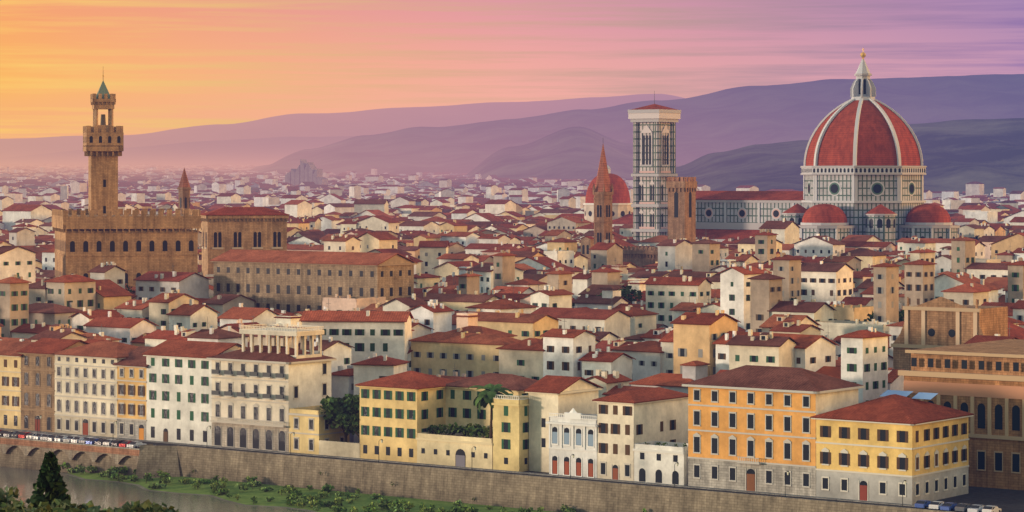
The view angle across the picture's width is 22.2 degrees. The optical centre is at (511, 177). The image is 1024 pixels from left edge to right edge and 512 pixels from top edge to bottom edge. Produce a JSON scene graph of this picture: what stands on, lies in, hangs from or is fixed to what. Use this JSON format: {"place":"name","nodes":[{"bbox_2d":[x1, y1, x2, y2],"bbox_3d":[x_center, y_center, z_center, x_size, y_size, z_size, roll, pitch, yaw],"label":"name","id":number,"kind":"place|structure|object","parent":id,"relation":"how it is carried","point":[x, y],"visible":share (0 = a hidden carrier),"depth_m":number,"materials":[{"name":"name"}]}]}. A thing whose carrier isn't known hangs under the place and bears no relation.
{"place":"outdoors","nodes":[
{"label":"outdoors","id":0,"kind":"place"},
{"bbox_2d":[0,466,309,511],"bbox_3d":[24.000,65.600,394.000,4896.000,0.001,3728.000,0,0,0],"label":"water","id":1,"kind":"structure","parent":0,"point":[105,494],"depth_m":539.28,"materials":[{"name":"brown liquid"}]},
{"bbox_2d":[0,384,686,511],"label":"vegetation","id":2,"kind":"object","parent":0,"point":[343,413],"visible":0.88,"depth_m":522.76,"materials":[{"name":"green plant"}]},
{"bbox_2d":[0,428,963,511],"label":"embankment","id":3,"kind":"structure","parent":0,"point":[438,486],"depth_m":527.58,"materials":[{"name":"brown stone"}]},
{"bbox_2d":[0,415,1000,511],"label":"cars","id":4,"kind":"object","parent":3,"relation":"on","point":[943,506],"visible":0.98,"depth_m":569.35,"materials":[{"name":"white metal"}]},
{"bbox_2d":[0,296,1023,504],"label":"riverfront buildings","id":5,"kind":"structure","parent":3,"relation":"on","point":[948,422],"depth_m":523.67,"materials":[{"name":"beige paint"}]},
{"bbox_2d":[0,74,1023,195],"bbox_3d":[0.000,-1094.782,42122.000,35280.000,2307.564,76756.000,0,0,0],"label":"hills","id":6,"kind":"structure","parent":0,"point":[967,128],"depth_m":10271.05,"materials":[{"name":"purple soil"}]},
{"bbox_2d":[0,161,1023,511],"bbox_3d":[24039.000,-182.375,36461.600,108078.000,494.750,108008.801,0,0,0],"label":"ground","id":7,"kind":"structure","parent":0,"point":[1006,499],"depth_m":491.04,"materials":[{"name":"grey soil"}]},
{"bbox_2d":[52,75,696,286],"bbox_3d":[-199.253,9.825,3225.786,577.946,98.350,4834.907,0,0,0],"label":"historic stone buildings","id":8,"kind":"structure","parent":7,"relation":"on","point":[102,228],"depth_m":841.75,"materials":[{"name":"brown stone"}]},
{"bbox_2d":[8,178,903,321],"bbox_3d":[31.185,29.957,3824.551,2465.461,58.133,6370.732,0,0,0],"label":"city trees","id":9,"kind":"object","parent":7,"relation":"on","point":[628,292],"depth_m":754.22,"materials":[{"name":"green plant"}]},
{"bbox_2d":[0,164,1023,442],"bbox_3d":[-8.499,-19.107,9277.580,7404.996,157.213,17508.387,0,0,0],"label":"city","id":10,"kind":"object","parent":7,"relation":"on","point":[374,274],"visible":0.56,"depth_m":736.65,"materials":[{"name":"beige stone"}]},
{"bbox_2d":[628,49,959,244],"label":"cathedral","id":11,"kind":"structure","parent":7,"relation":"on","point":[863,170],"depth_m":1157.47,"materials":[{"name":"white stone"}]},
{"bbox_2d":[0,0,1023,138],"label":"sky","id":12,"kind":"structure","parent":0,"point":[167,64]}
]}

